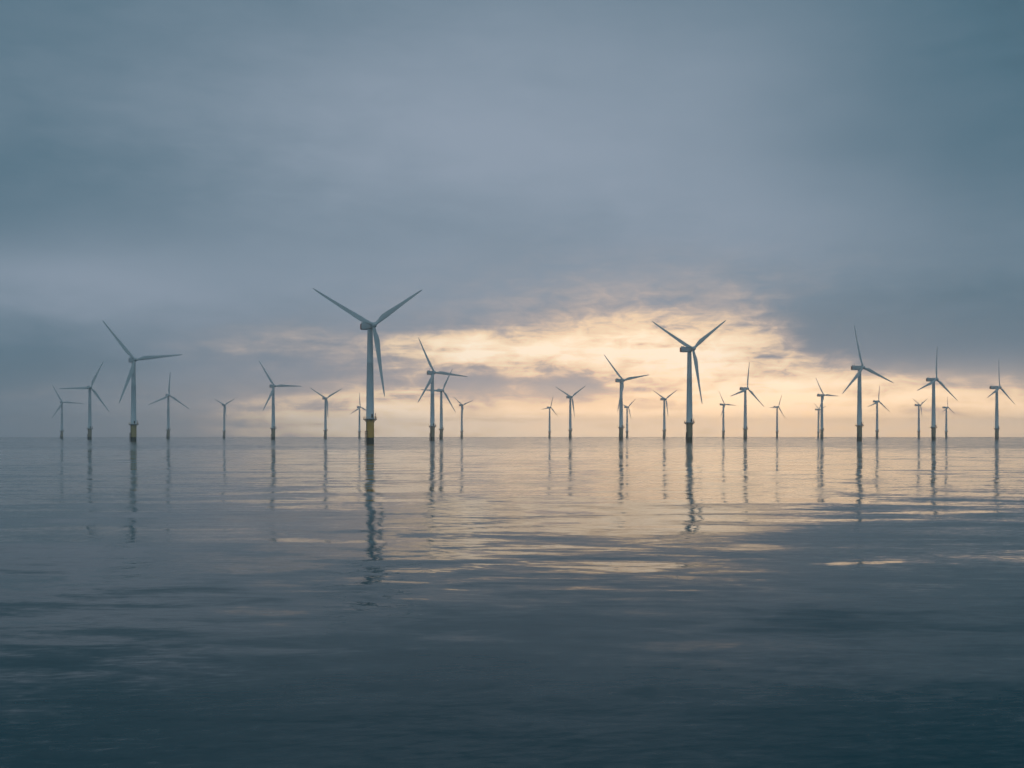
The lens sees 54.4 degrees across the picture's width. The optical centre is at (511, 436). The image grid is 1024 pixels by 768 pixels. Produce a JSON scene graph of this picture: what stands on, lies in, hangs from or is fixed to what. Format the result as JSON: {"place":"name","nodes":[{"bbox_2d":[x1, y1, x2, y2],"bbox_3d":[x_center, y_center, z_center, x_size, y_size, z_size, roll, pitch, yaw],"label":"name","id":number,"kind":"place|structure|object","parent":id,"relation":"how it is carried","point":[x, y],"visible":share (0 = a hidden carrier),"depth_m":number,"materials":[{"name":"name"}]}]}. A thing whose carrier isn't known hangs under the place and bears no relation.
{"place":"outdoors","nodes":[
{"label":"outdoors","id":0,"kind":"place"},
{"bbox_2d":[0,437,1023,767],"bbox_3d":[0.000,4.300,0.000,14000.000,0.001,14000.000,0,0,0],"label":"water","id":1,"kind":"structure","parent":0,"point":[510,603],"depth_m":25.76,"materials":[{"name":"teal liquid"}]},
{"bbox_2d":[52,386,82,438],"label":"wind turbine","id":2,"kind":"object","parent":1,"relation":"in","point":[62,429],"visible":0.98,"depth_m":1927.33,"materials":[{"name":"paint"}]},
{"bbox_2d":[59,361,108,438],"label":"wind turbine","id":3,"kind":"object","parent":1,"relation":"in","point":[89,428],"visible":0.99,"depth_m":1338.72,"materials":[{"name":"paint"}]},
{"bbox_2d":[103,321,181,440],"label":"wind turbine","id":4,"kind":"object","parent":1,"relation":"in","point":[132,376],"visible":0.96,"depth_m":855.28,"materials":[{"name":"paint"}]},
{"bbox_2d":[148,377,188,438],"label":"wind turbine","id":5,"kind":"object","parent":1,"relation":"in","point":[167,396],"visible":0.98,"depth_m":1601.36,"materials":[{"name":"paint"}]},
{"bbox_2d":[216,399,233,437],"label":"wind turbine","id":6,"kind":"object","parent":1,"relation":"in","point":[224,412],"visible":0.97,"depth_m":2087.78,"materials":[{"name":"paint"}]},
{"bbox_2d":[259,361,299,439],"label":"wind turbine","id":7,"kind":"object","parent":1,"relation":"in","point":[272,394],"visible":0.97,"depth_m":1303.53,"materials":[{"name":"paint"}]},
{"bbox_2d":[311,388,342,438],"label":"wind turbine","id":8,"kind":"object","parent":1,"relation":"in","point":[325,430],"visible":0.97,"depth_m":1724.05,"materials":[{"name":"paint"}]},
{"bbox_2d":[349,392,365,437],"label":"wind turbine","id":9,"kind":"object","parent":1,"relation":"in","point":[359,427],"visible":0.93,"depth_m":2238.13,"materials":[{"name":"paint"}]},
{"bbox_2d":[313,288,421,443],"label":"wind turbine","id":10,"kind":"object","parent":1,"relation":"in","point":[370,328],"visible":0.98,"depth_m":590.00,"materials":[{"name":"white paint"}]},
{"bbox_2d":[421,370,454,438],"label":"wind turbine","id":11,"kind":"object","parent":1,"relation":"in","point":[441,429],"visible":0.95,"depth_m":1426.48,"materials":[{"name":"paint"}]},
{"bbox_2d":[418,337,466,439],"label":"wind turbine","id":12,"kind":"object","parent":1,"relation":"in","point":[432,426],"visible":0.99,"depth_m":1026.47,"materials":[{"name":"paint"}]},
{"bbox_2d":[455,398,472,437],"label":"wind turbine","id":13,"kind":"object","parent":1,"relation":"in","point":[462,408],"visible":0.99,"depth_m":2101.22,"materials":[{"name":"paint"}]},
{"bbox_2d":[544,398,556,437],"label":"wind turbine","id":14,"kind":"object","parent":1,"relation":"in","point":[549,435],"visible":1,"depth_m":2269.42,"materials":[{"name":"paint"}]},
{"bbox_2d":[556,386,584,438],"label":"wind turbine","id":15,"kind":"object","parent":1,"relation":"in","point":[570,419],"visible":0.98,"depth_m":1666.76,"materials":[{"name":"paint"}]},
{"bbox_2d":[604,355,647,439],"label":"wind turbine","id":16,"kind":"object","parent":1,"relation":"in","point":[621,427],"visible":0.97,"depth_m":1170.24,"materials":[{"name":"paint"}]},
{"bbox_2d":[618,401,633,437],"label":"wind turbine","id":17,"kind":"object","parent":1,"relation":"in","point":[627,409],"visible":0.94,"depth_m":2238.24,"materials":[{"name":"paint"}]},
{"bbox_2d":[654,390,676,438],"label":"wind turbine","id":18,"kind":"object","parent":1,"relation":"in","point":[664,430],"visible":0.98,"depth_m":1761.30,"materials":[{"name":"paint"}]},
{"bbox_2d":[652,320,725,441],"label":"wind turbine","id":19,"kind":"object","parent":1,"relation":"in","point":[689,350],"visible":0.99,"depth_m":749.05,"materials":[{"name":"paint"}]},
{"bbox_2d":[719,392,735,437],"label":"wind turbine","id":20,"kind":"object","parent":1,"relation":"in","point":[723,426],"visible":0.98,"depth_m":2061.62,"materials":[{"name":"paint"}]},
{"bbox_2d":[731,362,762,438],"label":"wind turbine","id":21,"kind":"object","parent":1,"relation":"in","point":[744,389],"visible":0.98,"depth_m":1372.37,"materials":[{"name":"paint"}]},
{"bbox_2d":[769,396,784,437],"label":"wind turbine","id":22,"kind":"object","parent":1,"relation":"in","point":[777,430],"visible":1,"depth_m":2238.37,"materials":[{"name":"paint"}]},
{"bbox_2d":[815,406,825,437],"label":"wind turbine","id":23,"kind":"object","parent":1,"relation":"in","point":[818,409],"visible":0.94,"depth_m":2447.79,"materials":[{"name":"paint"}]},
{"bbox_2d":[816,379,835,438],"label":"wind turbine","id":24,"kind":"object","parent":1,"relation":"in","point":[822,395],"visible":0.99,"depth_m":1593.41,"materials":[{"name":"paint"}]},
{"bbox_2d":[842,325,892,440],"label":"wind turbine","id":25,"kind":"object","parent":1,"relation":"in","point":[859,425],"visible":0.97,"depth_m":951.57,"materials":[{"name":"paint"}]},
{"bbox_2d":[868,386,889,438],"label":"wind turbine","id":26,"kind":"object","parent":1,"relation":"in","point":[876,403],"visible":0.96,"depth_m":1877.83,"materials":[{"name":"paint"}]},
{"bbox_2d":[913,399,926,437],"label":"wind turbine","id":27,"kind":"object","parent":1,"relation":"in","point":[919,407],"visible":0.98,"depth_m":2101.30,"materials":[{"name":"paint"}]},
{"bbox_2d":[917,353,957,439],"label":"wind turbine","id":28,"kind":"object","parent":1,"relation":"in","point":[933,427],"visible":0.96,"depth_m":1151.85,"materials":[{"name":"paint"}]},
{"bbox_2d":[942,397,954,437],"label":"wind turbine","id":29,"kind":"object","parent":1,"relation":"in","point":[946,431],"visible":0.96,"depth_m":2269.45,"materials":[{"name":"paint"}]},
{"bbox_2d":[987,375,1014,439],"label":"wind turbine","id":30,"kind":"object","parent":1,"relation":"in","point":[996,428],"visible":1,"depth_m":1338.60,"materials":[{"name":"paint"}]},
{"bbox_2d":[0,0,1023,436],"label":"sky","id":31,"kind":"structure","parent":0,"point":[556,181],"materials":[{"name":"grey"}]}
]}

